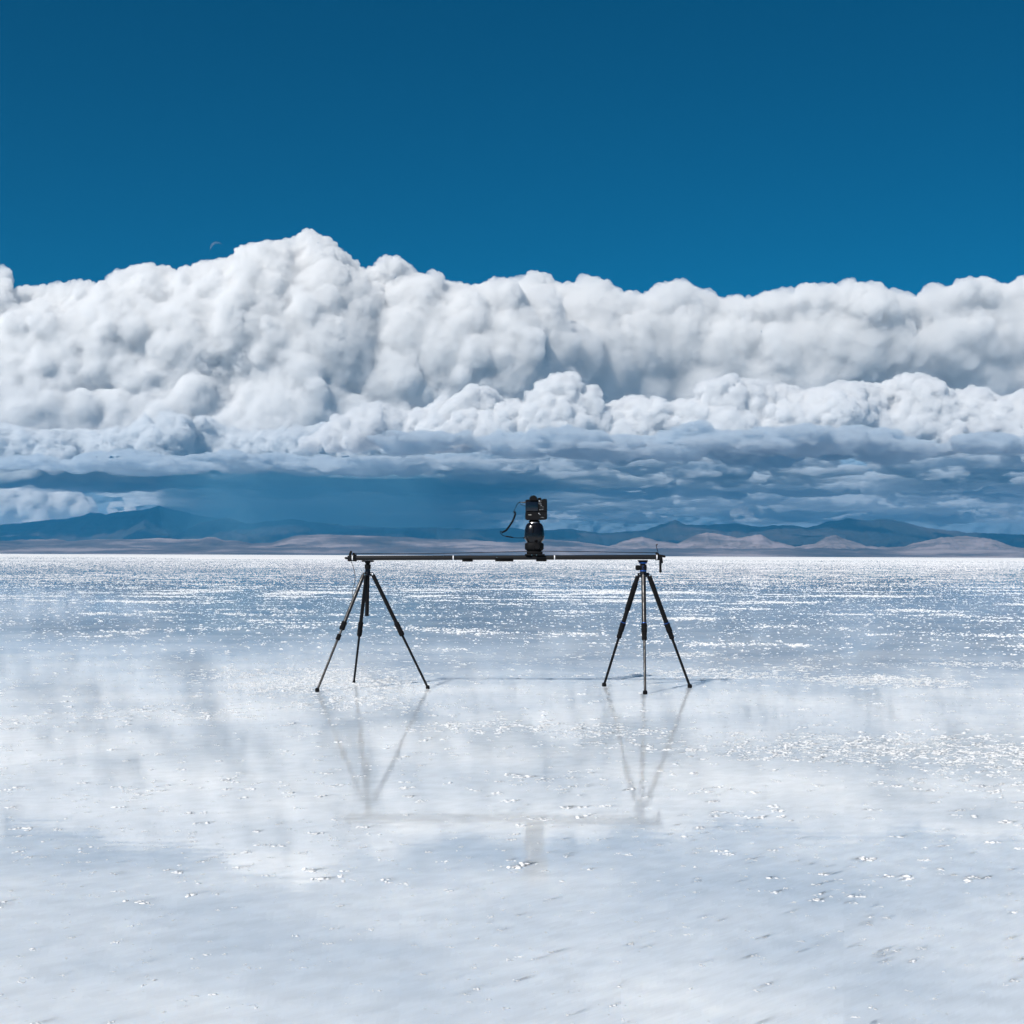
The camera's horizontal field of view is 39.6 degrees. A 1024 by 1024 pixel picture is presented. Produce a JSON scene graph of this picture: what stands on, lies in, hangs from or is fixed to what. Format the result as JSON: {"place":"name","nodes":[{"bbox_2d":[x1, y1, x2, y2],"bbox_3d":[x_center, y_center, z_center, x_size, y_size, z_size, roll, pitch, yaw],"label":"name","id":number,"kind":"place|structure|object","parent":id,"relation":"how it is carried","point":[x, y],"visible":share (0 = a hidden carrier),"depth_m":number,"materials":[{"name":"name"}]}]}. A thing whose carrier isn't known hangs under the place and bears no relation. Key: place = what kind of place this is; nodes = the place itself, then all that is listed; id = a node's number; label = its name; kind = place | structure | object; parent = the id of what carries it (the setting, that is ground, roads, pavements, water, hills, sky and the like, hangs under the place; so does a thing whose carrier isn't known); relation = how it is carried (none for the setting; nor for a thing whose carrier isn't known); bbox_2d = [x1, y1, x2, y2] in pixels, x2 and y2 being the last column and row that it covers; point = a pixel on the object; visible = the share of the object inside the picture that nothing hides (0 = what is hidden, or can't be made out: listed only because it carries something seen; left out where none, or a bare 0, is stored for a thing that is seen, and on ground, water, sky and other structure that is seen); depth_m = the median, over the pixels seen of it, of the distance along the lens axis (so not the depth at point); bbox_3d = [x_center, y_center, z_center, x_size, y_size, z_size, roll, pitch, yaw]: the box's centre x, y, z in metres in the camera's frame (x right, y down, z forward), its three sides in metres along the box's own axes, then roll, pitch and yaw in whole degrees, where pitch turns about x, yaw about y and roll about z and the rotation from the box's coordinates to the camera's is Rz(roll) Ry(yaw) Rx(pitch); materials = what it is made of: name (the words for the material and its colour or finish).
{"place":"outdoors","nodes":[
{"label":"outdoors","id":0,"kind":"place"},
{"bbox_2d":[0,505,247,540],"bbox_3d":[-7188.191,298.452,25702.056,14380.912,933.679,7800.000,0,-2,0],"label":"mountain range","id":1,"kind":"structure","parent":0,"point":[159,521],"depth_m":25468.03,"materials":[{"name":"blue stone"}]},
{"bbox_2d":[0,534,626,548],"bbox_3d":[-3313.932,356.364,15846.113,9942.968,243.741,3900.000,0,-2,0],"label":"hills","id":2,"kind":"structure","parent":0,"point":[327,541],"depth_m":15929.81,"materials":[{"name":"stone"}]},
{"bbox_2d":[0,557,1023,1023],"bbox_3d":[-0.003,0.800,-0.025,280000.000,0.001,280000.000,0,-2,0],"label":"water","id":3,"kind":"structure","parent":0,"point":[590,933],"depth_m":4.58,"materials":[{"name":"white liquid"}]},
{"bbox_2d":[315,560,429,691],"bbox_3d":[-0.914,0.674,8.499,0.634,0.768,0.576,-1,-2,38],"label":"tripod","id":4,"kind":"object","parent":3,"relation":"on","point":[366,575],"visible":1,"depth_m":8.56,"materials":[{"name":"black plastic"}]},
{"bbox_2d":[345,544,665,572],"bbox_3d":[-0.042,0.276,8.594,1.929,0.174,0.133,0,-2,0],"label":"camera slider","id":5,"kind":"object","parent":4,"relation":"on","point":[497,558],"visible":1,"depth_m":8.55,"materials":[{"name":"black metal"}]},
{"bbox_2d":[523,520,544,553],"bbox_3d":[0.131,0.151,8.597,0.131,0.206,0.123,0,-2,0],"label":"motorised camera head","id":6,"kind":"object","parent":5,"relation":"on","point":[534,536],"visible":1,"depth_m":8.55},
{"bbox_2d":[500,502,519,537],"bbox_3d":[-0.001,0.047,8.597,0.143,0.221,0.013,0,-2,0],"label":"cable","id":7,"kind":"object","parent":6,"relation":"attached to","point":[506,529],"visible":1,"depth_m":8.59,"materials":[{"name":"black plastic"}]},
{"bbox_2d":[520,495,546,519],"bbox_3d":[0.131,-0.024,8.631,0.164,0.148,0.164,0,-2,0],"label":"camera","id":8,"kind":"object","parent":6,"relation":"on","point":[535,508],"visible":1,"depth_m":8.56,"materials":[{"name":"black plastic"}]},
{"bbox_2d":[0,555,1023,1023],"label":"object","id":9,"kind":"object","parent":3,"relation":"on","point":[696,673],"visible":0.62,"depth_m":10.07,"materials":[{"name":"white"}]},
{"bbox_2d":[602,560,691,693],"bbox_3d":[0.826,0.676,8.501,0.544,0.777,0.514,0,-2,0],"label":"tripod","id":10,"kind":"object","parent":3,"relation":"on","point":[643,574],"visible":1,"depth_m":8.61,"materials":[{"name":"black plastic"}]},
{"bbox_2d":[0,546,1023,557],"bbox_3d":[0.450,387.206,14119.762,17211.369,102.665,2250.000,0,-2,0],"label":"shore","id":11,"kind":"structure","parent":0,"point":[828,552],"depth_m":13892.80,"materials":[{"name":"white sand"}]},
{"bbox_2d":[0,554,1023,560],"bbox_3d":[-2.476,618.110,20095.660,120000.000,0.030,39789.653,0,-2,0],"label":"salt pan","id":12,"kind":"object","parent":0,"point":[191,556],"visible":0.38,"depth_m":680.65,"materials":[{"name":"white"}]},
{"bbox_2d":[0,0,1023,534],"label":"sky","id":13,"kind":"structure","parent":0,"point":[620,265],"materials":[{"name":"blue"}]},
{"bbox_2d":[171,518,1023,547],"bbox_3d":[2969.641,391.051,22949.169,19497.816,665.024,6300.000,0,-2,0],"label":"mountain range","id":14,"kind":"structure","parent":0,"point":[883,533],"depth_m":23262.65,"materials":[{"name":"blue stone"}]},
{"bbox_2d":[611,533,1023,549],"bbox_3d":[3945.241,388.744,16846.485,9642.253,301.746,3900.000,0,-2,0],"label":"hills","id":15,"kind":"structure","parent":0,"point":[709,540],"depth_m":16999.58,"materials":[{"name":"grey stone"}]}
]}

